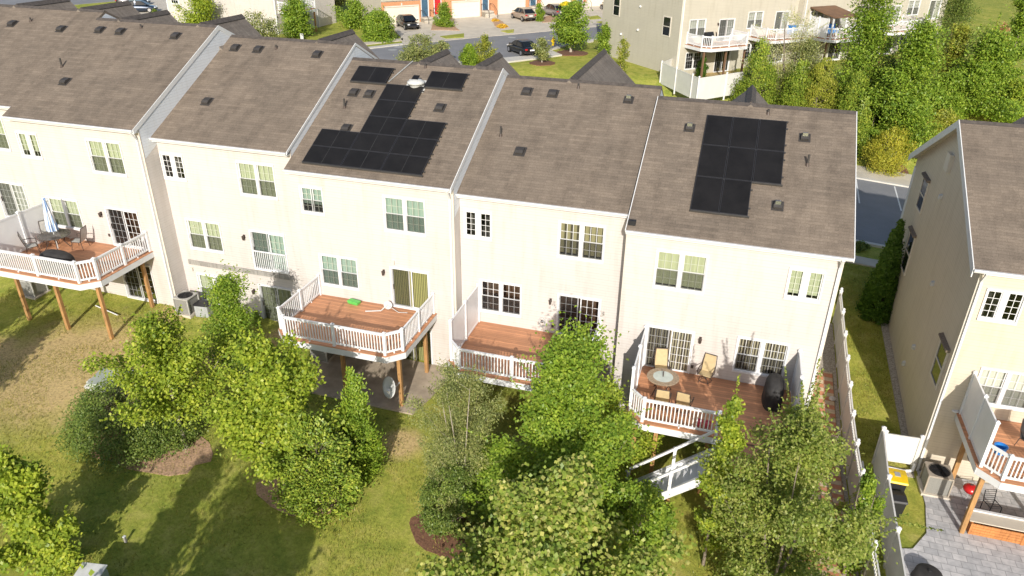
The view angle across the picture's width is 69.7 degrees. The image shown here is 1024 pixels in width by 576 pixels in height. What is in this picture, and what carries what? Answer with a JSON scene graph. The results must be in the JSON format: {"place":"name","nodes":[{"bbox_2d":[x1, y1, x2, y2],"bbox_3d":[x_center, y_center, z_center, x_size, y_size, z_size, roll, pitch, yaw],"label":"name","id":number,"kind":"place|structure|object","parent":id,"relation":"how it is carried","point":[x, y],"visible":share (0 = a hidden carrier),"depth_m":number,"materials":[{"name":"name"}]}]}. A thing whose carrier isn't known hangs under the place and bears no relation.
{"place":"outdoors","nodes":[
{"label":"outdoors","id":0,"kind":"place"},
{"bbox_2d":[304,354,447,414],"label":"patio","id":1,"kind":"structure","parent":0,"point":[416,378],"depth_m":33.20,"materials":[{"name":"concrete"}]},
{"bbox_2d":[276,273,436,406],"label":"deck","id":2,"kind":"structure","parent":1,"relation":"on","point":[340,326],"depth_m":31.59,"materials":[{"name":"white plastic"}]},
{"bbox_2d":[371,26,601,60],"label":"street","id":3,"kind":"structure","parent":0,"point":[500,43],"depth_m":84.53,"materials":[{"name":"grey asphalt"}]},
{"bbox_2d":[391,6,602,44],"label":"driveway","id":4,"kind":"structure","parent":0,"point":[473,27],"depth_m":94.05,"materials":[{"name":"concrete"}]},
{"bbox_2d":[0,0,1023,575],"bbox_3d":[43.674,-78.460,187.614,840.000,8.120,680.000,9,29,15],"label":"ground","id":5,"kind":"structure","parent":0,"point":[146,520],"depth_m":28.21,"materials":[{"name":"green plant"}]},
{"bbox_2d":[0,444,85,575],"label":"broadleaf tree","id":6,"kind":"object","parent":5,"relation":"on","point":[25,514],"visible":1,"depth_m":23.09,"materials":[{"name":"green plant"}]},
{"bbox_2d":[0,0,139,219],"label":"town house","id":7,"kind":"structure","parent":5,"relation":"on","point":[38,39],"depth_m":37.97,"materials":[{"name":"beige"}]},
{"bbox_2d":[0,181,29,217],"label":"door","id":8,"kind":"structure","parent":7,"relation":"in","point":[13,197],"depth_m":38.00,"materials":[{"name":"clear glass"}]},
{"bbox_2d":[0,200,154,339],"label":"deck","id":9,"kind":"structure","parent":5,"relation":"on","point":[97,265],"depth_m":34.43,"materials":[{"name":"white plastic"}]},
{"bbox_2d":[0,10,261,305],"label":"town house","id":10,"kind":"structure","parent":5,"relation":"on","point":[88,111],"depth_m":35.26,"materials":[{"name":"beige"}]},
{"bbox_2d":[45,196,83,230],"bbox_3d":[-22.066,-3.707,36.432,1.940,1.620,0.225,9,29,15],"label":"window","id":11,"kind":"structure","parent":10,"relation":"in","point":[66,213],"depth_m":36.48,"materials":[{"name":"clear glass"}]},
{"bbox_2d":[84,138,127,176],"bbox_3d":[-18.737,-6.049,34.064,1.960,1.650,0.225,9,29,15],"label":"window","id":12,"kind":"structure","parent":10,"relation":"in","point":[106,157],"depth_m":34.12,"materials":[{"name":"clear glass"}]},
{"bbox_2d":[104,207,145,249],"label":"door","id":13,"kind":"structure","parent":10,"relation":"in","point":[124,225],"depth_m":36.42,"materials":[{"name":"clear glass"}]},
{"bbox_2d":[122,265,158,303],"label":"door","id":14,"kind":"structure","parent":10,"relation":"in","point":[133,278],"depth_m":37.56,"materials":[{"name":"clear glass"}]},
{"bbox_2d":[80,411,212,475],"bbox_3d":[-14.683,6.121,29.334,6.179,0.631,2.908,9,29,15],"label":"mulch bed","id":15,"kind":"object","parent":5,"relation":"on","point":[199,451],"visible":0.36,"depth_m":28.55,"materials":[{"name":"brown wood"}]},
{"bbox_2d":[40,372,201,483],"bbox_3d":[-15.609,4.690,29.142,6.322,2.537,6.033,9,29,15],"label":"evergreen shrub","id":16,"kind":"object","parent":15,"relation":"on","point":[85,417],"visible":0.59,"depth_m":27.90,"materials":[{"name":"green plant"}]},
{"bbox_2d":[74,302,242,449],"bbox_3d":[-13.127,3.465,28.402,3.948,5.904,6.205,25,36,38],"label":"broadleaf tree","id":17,"kind":"object","parent":15,"relation":"on","point":[172,372],"visible":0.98,"depth_m":27.43,"materials":[{"name":"green plant"}]},
{"bbox_2d":[120,399,208,467],"bbox_3d":[-13.798,5.387,28.999,3.371,1.717,3.409,9,29,15],"label":"evergreen shrub","id":18,"kind":"object","parent":15,"relation":"on","point":[190,433],"visible":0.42,"depth_m":28.57,"materials":[{"name":"green plant"}]},
{"bbox_2d":[172,0,222,23],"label":"broadleaf tree","id":19,"kind":"object","parent":5,"relation":"on","point":[198,8],"visible":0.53,"depth_m":89.28,"materials":[{"name":"green plant"}]},
{"bbox_2d":[195,259,279,398],"bbox_3d":[-11.126,1.868,30.543,3.804,6.443,4.244,9,29,15],"label":"broadleaf tree","id":20,"kind":"object","parent":5,"relation":"on","point":[230,308],"visible":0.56,"depth_m":29.42,"materials":[{"name":"green plant"}]},
{"bbox_2d":[166,0,335,34],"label":"side house","id":21,"kind":"structure","parent":5,"relation":"on","point":[238,7],"depth_m":91.23,"materials":[{"name":"beige paint"}]},
{"bbox_2d":[149,29,378,321],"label":"town house","id":22,"kind":"structure","parent":5,"relation":"on","point":[233,128],"depth_m":34.60,"materials":[{"name":"beige"}]},
{"bbox_2d":[184,218,224,253],"bbox_3d":[-14.823,-2.539,35.608,1.940,1.620,0.225,9,29,15],"label":"window","id":23,"kind":"structure","parent":22,"relation":"in","point":[206,236],"depth_m":35.67,"materials":[{"name":"clear glass"}]},
{"bbox_2d":[235,161,278,200],"bbox_3d":[-11.494,-4.881,33.240,1.960,1.650,0.225,9,29,15],"label":"window","id":24,"kind":"structure","parent":22,"relation":"in","point":[257,180],"depth_m":33.30,"materials":[{"name":"clear glass"}]},
{"bbox_2d":[248,229,289,274],"bbox_3d":[-11.463,-1.728,34.861,1.900,2.060,0.225,9,29,15],"label":"door","id":25,"kind":"structure","parent":22,"relation":"in","point":[259,240],"depth_m":34.83,"materials":[{"name":"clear glass"}]},
{"bbox_2d":[257,284,294,321],"bbox_3d":[-11.493,0.839,36.200,1.900,2.130,0.225,9,29,15],"label":"door","id":26,"kind":"structure","parent":22,"relation":"in","point":[271,297],"depth_m":36.17,"materials":[{"name":"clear glass"}]},
{"bbox_2d":[276,0,316,38],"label":"broadleaf tree","id":27,"kind":"object","parent":5,"relation":"on","point":[295,20],"visible":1,"depth_m":85.96,"materials":[{"name":"green plant"}]},
{"bbox_2d":[256,477,342,515],"bbox_3d":[-7.863,7.711,27.260,3.758,0.216,1.922,9,29,15],"label":"mulch bed","id":28,"kind":"object","parent":5,"relation":"on","point":[261,489],"visible":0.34,"depth_m":27.21,"materials":[{"name":"brown wood"}]},
{"bbox_2d":[196,320,351,486],"bbox_3d":[-8.306,4.302,25.839,4.473,7.315,4.254,-23,36,-37],"label":"broadleaf tree","id":29,"kind":"object","parent":28,"relation":"on","point":[264,411],"visible":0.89,"depth_m":25.28,"materials":[{"name":"green plant"}]},
{"bbox_2d":[263,413,369,535],"bbox_3d":[-6.751,6.142,25.831,3.527,4.193,3.182,9,29,15],"label":"broadleaf tree","id":30,"kind":"object","parent":28,"relation":"on","point":[325,475],"visible":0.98,"depth_m":25.31,"materials":[{"name":"green plant"}]},
{"bbox_2d":[327,0,383,30],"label":"green shrub","id":31,"kind":"object","parent":5,"relation":"on","point":[355,11],"visible":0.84,"depth_m":93.05,"materials":[{"name":"green plant"}]},
{"bbox_2d":[332,366,388,487],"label":"conifer tree","id":32,"kind":"object","parent":5,"relation":"on","point":[368,448],"visible":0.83,"depth_m":26.66,"materials":[{"name":"green plant"}]},
{"bbox_2d":[360,9,397,43],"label":"green shrub","id":33,"kind":"object","parent":5,"relation":"on","point":[379,27],"visible":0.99,"depth_m":84.36,"materials":[{"name":"green plant"}]},
{"bbox_2d":[353,0,437,24],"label":"garage house","id":34,"kind":"structure","parent":5,"relation":"on","point":[420,10],"depth_m":96.32,"materials":[{"name":"orange brick"}]},
{"bbox_2d":[282,49,518,366],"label":"town house","id":35,"kind":"structure","parent":5,"relation":"on","point":[378,237],"depth_m":32.57,"materials":[{"name":"beige"}]},
{"bbox_2d":[298,185,325,215],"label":"window","id":36,"kind":"structure","parent":35,"relation":"in","point":[311,198],"depth_m":32.44,"materials":[{"name":"clear glass"}]},
{"bbox_2d":[318,253,359,290],"bbox_3d":[-7.880,-0.753,33.692,1.940,1.620,0.225,9,29,15],"label":"window","id":37,"kind":"structure","parent":35,"relation":"in","point":[336,271],"depth_m":33.75,"materials":[{"name":"clear glass"}]},
{"bbox_2d":[350,66,395,84],"bbox_3d":[-6.579,-10.065,34.774,1.890,0.599,1.085,9,29,15],"label":"solar array","id":38,"kind":"object","parent":35,"relation":"attached to","point":[371,75],"visible":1,"depth_m":34.68,"materials":[{"name":"black glass"}]},
{"bbox_2d":[302,84,447,176],"bbox_3d":[-5.623,-7.162,32.456,5.630,2.548,4.952,9,29,15],"label":"solar array","id":39,"kind":"object","parent":35,"relation":"attached to","point":[390,137],"visible":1,"depth_m":31.80,"materials":[{"name":"black glass"}]},
{"bbox_2d":[382,195,426,236],"bbox_3d":[-4.551,-3.094,31.324,1.960,1.650,0.225,9,29,15],"label":"window","id":40,"kind":"structure","parent":35,"relation":"in","point":[401,215],"depth_m":31.38,"materials":[{"name":"clear glass"}]},
{"bbox_2d":[389,266,429,311],"bbox_3d":[-4.521,0.059,32.945,1.900,2.060,0.225,9,29,15],"label":"door","id":41,"kind":"structure","parent":35,"relation":"in","point":[410,288],"depth_m":33.00,"materials":[{"name":"white glass"}]},
{"bbox_2d":[424,71,469,90],"bbox_3d":[-2.996,-9.521,33.811,1.890,0.599,1.085,9,29,15],"label":"solar array","id":42,"kind":"object","parent":35,"relation":"attached to","point":[450,81],"visible":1,"depth_m":33.73,"materials":[{"name":"black glass"}]},
{"bbox_2d":[393,32,438,61],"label":"olive shrub","id":43,"kind":"object","parent":5,"relation":"on","point":[410,53],"visible":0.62,"depth_m":72.33,"materials":[{"name":"green plant"}]},
{"bbox_2d":[409,514,484,560],"bbox_3d":[-2.120,8.841,25.928,3.364,0.460,1.913,9,29,15],"label":"mulch bed","id":44,"kind":"object","parent":5,"relation":"on","point":[424,540],"visible":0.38,"depth_m":25.77,"materials":[{"name":"brown soil"}]},
{"bbox_2d":[414,460,490,542],"bbox_3d":[-1.989,7.193,26.038,3.129,2.716,2.772,-8,29,-15],"label":"evergreen shrub","id":45,"kind":"object","parent":44,"relation":"on","point":[439,523],"visible":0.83,"depth_m":25.48,"materials":[{"name":"green plant"}]},
{"bbox_2d":[431,0,480,19],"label":"garage house","id":46,"kind":"structure","parent":5,"relation":"on","point":[466,8],"depth_m":99.67,"materials":[{"name":"orange brick"}]},
{"bbox_2d":[398,353,514,527],"bbox_3d":[-1.732,5.011,25.841,4.000,6.694,4.397,9,29,15],"label":"broadleaf tree","id":47,"kind":"object","parent":5,"relation":"on","point":[450,447],"visible":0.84,"depth_m":25.01,"materials":[{"name":"green plant"}]},
{"bbox_2d":[463,439,532,531],"bbox_3d":[-0.160,6.867,26.296,3.755,3.269,3.574,9,29,15],"label":"green shrub","id":48,"kind":"object","parent":5,"relation":"on","point":[492,471],"visible":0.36,"depth_m":25.64,"materials":[{"name":"green plant"}]},
{"bbox_2d":[481,0,527,17],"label":"garage house","id":49,"kind":"structure","parent":5,"relation":"on","point":[491,8],"depth_m":102.05,"materials":[{"name":"orange brick"}]},
{"bbox_2d":[448,282,601,409],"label":"deck","id":50,"kind":"structure","parent":5,"relation":"on","point":[497,348],"depth_m":31.00,"materials":[{"name":"brown plastic"}]},
{"bbox_2d":[404,448,696,575],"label":"broadleaf tree","id":51,"kind":"object","parent":5,"relation":"on","point":[547,519],"visible":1,"depth_m":20.63,"materials":[{"name":"green plant"}]},
{"bbox_2d":[459,305,652,542],"bbox_3d":[1.483,4.649,24.690,6.189,9.212,5.012,9,29,15],"label":"broadleaf tree","id":52,"kind":"object","parent":5,"relation":"on","point":[566,390],"visible":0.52,"depth_m":23.70,"materials":[{"name":"green plant"}]},
{"bbox_2d":[456,48,663,382],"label":"town house","id":53,"kind":"structure","parent":5,"relation":"on","point":[545,192],"depth_m":31.32,"materials":[{"name":"beige plastic"}]},
{"bbox_2d":[463,209,491,240],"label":"window","id":54,"kind":"structure","parent":53,"relation":"in","point":[482,221],"depth_m":31.34,"materials":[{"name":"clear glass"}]},
{"bbox_2d":[479,279,521,317],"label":"window","id":55,"kind":"structure","parent":53,"relation":"in","point":[500,298],"depth_m":33.39,"materials":[{"name":"clear glass"}]},
{"bbox_2d":[556,293,601,334],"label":"door","id":56,"kind":"structure","parent":53,"relation":"in","point":[591,307],"depth_m":33.17,"materials":[{"name":"white glass"}]},
{"bbox_2d":[557,220,605,263],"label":"window","id":57,"kind":"structure","parent":53,"relation":"in","point":[576,241],"depth_m":30.19,"materials":[{"name":"white glass"}]},
{"bbox_2d":[548,0,595,51],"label":"broadleaf tree","id":58,"kind":"object","parent":5,"relation":"on","point":[568,26],"visible":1,"depth_m":78.32,"materials":[{"name":"green plant"}]},
{"bbox_2d":[572,366,667,506],"bbox_3d":[3.532,5.350,27.080,4.797,5.592,3.203,2,28,3],"label":"broadleaf tree","id":59,"kind":"object","parent":5,"relation":"on","point":[614,401],"visible":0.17,"depth_m":27.24,"materials":[{"name":"green plant"}]},
{"bbox_2d":[597,474,682,556],"bbox_3d":[4.399,7.792,26.020,3.254,2.699,2.892,-10,29,-20],"label":"green shrub","id":60,"kind":"object","parent":5,"relation":"on","point":[643,502],"visible":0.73,"depth_m":25.74,"materials":[{"name":"green plant"}]},
{"bbox_2d":[601,0,745,74],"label":"town house","id":61,"kind":"structure","parent":5,"relation":"on","point":[654,32],"depth_m":70.50,"materials":[{"name":"beige plastic"}]},
{"bbox_2d":[659,59,752,99],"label":"vinyl fence","id":62,"kind":"object","parent":5,"relation":"on","point":[685,83],"visible":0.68,"depth_m":63.84,"materials":[{"name":"white plastic"}]},
{"bbox_2d":[625,324,805,505],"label":"deck","id":63,"kind":"structure","parent":5,"relation":"on","point":[680,476],"depth_m":27.42,"materials":[{"name":"white plastic"}]},
{"bbox_2d":[761,373,783,411],"bbox_3d":[9.994,3.889,28.061,0.744,1.219,1.399,9,29,15],"label":"covered grill","id":64,"kind":"object","parent":63,"relation":"on","point":[772,394],"visible":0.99,"depth_m":27.63,"materials":[{"name":"black fabric"}]},
{"bbox_2d":[684,28,748,77],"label":"deck","id":65,"kind":"structure","parent":5,"relation":"on","point":[731,44],"depth_m":67.64,"materials":[{"name":"white plastic"}]},
{"bbox_2d":[692,374,753,566],"bbox_3d":[6.698,6.172,23.728,1.464,8.066,1.808,13,30,22],"label":"broadleaf tree","id":66,"kind":"object","parent":5,"relation":"on","point":[732,435],"visible":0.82,"depth_m":23.39,"materials":[{"name":"green plant"}]},
{"bbox_2d":[613,84,856,419],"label":"town house","id":67,"kind":"structure","parent":5,"relation":"on","point":[751,299],"depth_m":28.27,"materials":[{"name":"beige plastic"}]},
{"bbox_2d":[643,324,694,373],"bbox_3d":[6.349,2.492,29.837,1.900,2.060,0.225,9,29,15],"label":"door","id":68,"kind":"structure","parent":67,"relation":"in","point":[680,343],"depth_m":29.81,"materials":[{"name":"white glass"}]},
{"bbox_2d":[652,249,708,294],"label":"window","id":69,"kind":"structure","parent":67,"relation":"in","point":[684,272],"depth_m":28.23,"materials":[{"name":"white glass"}]},
{"bbox_2d":[690,115,788,217],"bbox_3d":[8.988,-4.835,28.847,3.240,2.521,4.898,9,29,15],"label":"solar array","id":70,"kind":"object","parent":67,"relation":"attached to","point":[767,167],"visible":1,"depth_m":28.84,"materials":[{"name":"black glass"}]},
{"bbox_2d":[731,336,789,376],"bbox_3d":[9.716,2.701,28.776,1.940,1.620,0.225,9,29,15],"label":"window","id":71,"kind":"structure","parent":67,"relation":"in","point":[757,357],"depth_m":28.82,"materials":[{"name":"white glass"}]},
{"bbox_2d":[783,267,826,303],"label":"window","id":72,"kind":"structure","parent":67,"relation":"in","point":[804,285],"depth_m":26.99,"materials":[{"name":"clear glass"}]},
{"bbox_2d":[728,35,784,104],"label":"arborvitae tree","id":73,"kind":"object","parent":5,"relation":"on","point":[768,77],"visible":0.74,"depth_m":62.31,"materials":[{"name":"green plant"}]},
{"bbox_2d":[736,0,799,68],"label":"town house","id":74,"kind":"structure","parent":5,"relation":"on","point":[768,12],"depth_m":72.56,"materials":[{"name":"beige plastic"}]},
{"bbox_2d":[740,6,828,95],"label":"broadleaf tree","id":75,"kind":"object","parent":5,"relation":"on","point":[803,35],"visible":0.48,"depth_m":62.69,"materials":[{"name":"green plant"}]},
{"bbox_2d":[771,56,818,106],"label":"arborvitae tree","id":76,"kind":"object","parent":5,"relation":"on","point":[793,85],"visible":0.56,"depth_m":61.64,"materials":[{"name":"green plant"}]},
{"bbox_2d":[775,36,831,100],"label":"broadleaf tree","id":77,"kind":"object","parent":5,"relation":"on","point":[805,51],"visible":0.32,"depth_m":62.17,"materials":[{"name":"green plant"}]},
{"bbox_2d":[688,356,943,575],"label":"broadleaf tree","id":78,"kind":"object","parent":5,"relation":"on","point":[779,502],"visible":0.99,"depth_m":21.31,"materials":[{"name":"green plant"}]},
{"bbox_2d":[797,55,841,108],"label":"arborvitae tree","id":79,"kind":"object","parent":5,"relation":"on","point":[824,83],"visible":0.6,"depth_m":60.86,"materials":[{"name":"green plant"}]},
{"bbox_2d":[788,0,857,62],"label":"town house","id":80,"kind":"structure","parent":5,"relation":"on","point":[804,6],"depth_m":75.22,"materials":[{"name":"beige plastic"}]},
{"bbox_2d":[808,5,862,59],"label":"deck","id":81,"kind":"structure","parent":5,"relation":"on","point":[834,12],"depth_m":72.74,"materials":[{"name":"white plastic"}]},
{"bbox_2d":[819,323,858,575],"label":"gravel strip","id":82,"kind":"object","parent":5,"relation":"on","point":[827,362],"visible":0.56,"depth_m":34.86,"materials":[{"name":"gravel"}]},
{"bbox_2d":[833,68,872,113],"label":"arborvitae tree","id":83,"kind":"object","parent":5,"relation":"on","point":[851,89],"visible":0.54,"depth_m":60.27,"materials":[{"name":"green plant"}]},
{"bbox_2d":[832,287,879,575],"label":"vinyl fence","id":84,"kind":"object","parent":5,"relation":"on","point":[848,411],"visible":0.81,"depth_m":31.16,"materials":[{"name":"white plastic"}]},
{"bbox_2d":[835,463,888,575],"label":"green shrub","id":85,"kind":"object","parent":5,"relation":"on","point":[867,486],"visible":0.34,"depth_m":23.48,"materials":[{"name":"green plant"}]},
{"bbox_2d":[850,96,873,156],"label":"conifer tree","id":86,"kind":"object","parent":5,"relation":"on","point":[863,117],"visible":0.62,"depth_m":59.36,"materials":[{"name":"green plant"}]},
{"bbox_2d":[816,0,909,116],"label":"broadleaf tree","id":87,"kind":"object","parent":5,"relation":"on","point":[875,21],"visible":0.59,"depth_m":60.48,"materials":[{"name":"green plant"}]},
{"bbox_2d":[855,219,905,325],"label":"column tree","id":88,"kind":"object","parent":5,"relation":"on","point":[878,294],"visible":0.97,"depth_m":37.07,"materials":[{"name":"green plant"}]},
{"bbox_2d":[865,163,908,173],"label":"mulch bed","id":89,"kind":"object","parent":5,"relation":"on","point":[905,171],"visible":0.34,"depth_m":59.22,"materials":[{"name":"brown soil"}]},
{"bbox_2d":[860,122,922,176],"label":"golden shrub","id":90,"kind":"object","parent":89,"relation":"on","point":[883,158],"visible":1,"depth_m":57.20,"materials":[{"name":"yellow plant"}]},
{"bbox_2d":[871,426,905,575],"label":"vinyl fence","id":91,"kind":"object","parent":5,"relation":"on","point":[891,556],"visible":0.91,"depth_m":26.10,"materials":[{"name":"white plastic"}]},
{"bbox_2d":[885,429,925,468],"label":"fence gate","id":92,"kind":"structure","parent":91,"relation":"attached to","point":[903,449],"depth_m":29.56,"materials":[{"name":"white plastic"}]},
{"bbox_2d":[881,323,910,465],"bbox_3d":[17.908,4.195,34.543,0.340,1.553,11.200,9,29,15],"label":"stone edging","id":93,"kind":"object","parent":5,"relation":"on","point":[894,381],"visible":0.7,"depth_m":34.25,"materials":[{"name":"grey stone"}]},
{"bbox_2d":[861,10,955,154],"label":"broadleaf tree","id":94,"kind":"object","parent":5,"relation":"on","point":[919,63],"visible":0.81,"depth_m":57.36,"materials":[{"name":"green plant"}]},
{"bbox_2d":[897,0,947,50],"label":"town house","id":95,"kind":"structure","parent":5,"relation":"on","point":[918,8],"depth_m":81.31,"materials":[{"name":"beige paint"}]},
{"bbox_2d":[912,67,979,127],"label":"broadleaf tree","id":96,"kind":"object","parent":5,"relation":"on","point":[952,99],"visible":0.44,"depth_m":59.48,"materials":[{"name":"green plant"}]},
{"bbox_2d":[927,21,972,83],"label":"broadleaf tree","id":97,"kind":"object","parent":5,"relation":"on","point":[957,41],"visible":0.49,"depth_m":61.51,"materials":[{"name":"green plant"}]},
{"bbox_2d":[924,0,986,70],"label":"broadleaf tree","id":98,"kind":"object","parent":5,"relation":"on","point":[957,14],"visible":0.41,"depth_m":71.28,"materials":[{"name":"green plant"}]},
{"bbox_2d":[888,117,1023,483],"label":"town house","id":99,"kind":"structure","parent":5,"relation":"on","point":[956,317],"depth_m":28.61,"materials":[{"name":"beige plastic"}]},
{"bbox_2d":[929,332,950,389],"bbox_3d":[16.665,2.864,28.760,0.150,1.890,1.370,9,29,15],"label":"window","id":100,"kind":"structure","parent":99,"relation":"in","point":[943,349],"depth_m":28.69,"materials":[{"name":"white glass"}]},
{"bbox_2d":[976,288,1023,325],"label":"window","id":101,"kind":"structure","parent":99,"relation":"in","point":[1001,306],"depth_m":26.35,"materials":[{"name":"clear glass"}]},
{"bbox_2d":[978,367,1023,411],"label":"window","id":102,"kind":"structure","parent":99,"relation":"in","point":[1004,389],"depth_m":27.50,"materials":[{"name":"clear glass"}]},
{"bbox_2d":[902,470,1023,575],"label":"paved yard","id":103,"kind":"structure","parent":5,"relation":"on","point":[950,550],"depth_m":26.44,"materials":[{"name":"grey stone"}]},
{"bbox_2d":[916,461,954,500],"bbox_3d":[16.594,7.519,28.766,1.050,1.036,1.050,9,29,15],"label":"air conditioner","id":104,"kind":"object","parent":103,"relation":"on","point":[936,480],"visible":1,"depth_m":28.49,"materials":[{"name":"metal"}]},
{"bbox_2d":[952,370,1023,533],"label":"deck","id":105,"kind":"structure","parent":103,"relation":"on","point":[982,429],"depth_m":26.13,"materials":[{"name":"white plastic"}]},
{"bbox_2d":[966,507,1023,545],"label":"planter bench","id":106,"kind":"object","parent":103,"relation":"on","point":[997,526],"visible":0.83,"depth_m":26.67,"materials":[{"name":"orange wood"}]},
{"bbox_2d":[918,12,1023,122],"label":"broadleaf tree","id":107,"kind":"object","parent":5,"relation":"on","point":[992,51],"visible":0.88,"depth_m":59.12,"materials":[{"name":"green plant"}]},
{"bbox_2d":[999,0,1023,90],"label":"broadleaf tree","id":108,"kind":"object","parent":5,"relation":"on","point":[1018,22],"visible":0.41,"depth_m":61.15,"materials":[{"name":"green plant"}]},
{"bbox_2d":[804,370,853,575],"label":"mulch bed","id":109,"kind":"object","parent":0,"point":[826,380],"depth_m":29.87,"materials":[{"name":"brown wood"}]},
{"bbox_2d":[855,179,907,244],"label":"street","id":110,"kind":"structure","parent":0,"point":[878,214],"depth_m":50.93,"materials":[{"name":"grey asphalt"}]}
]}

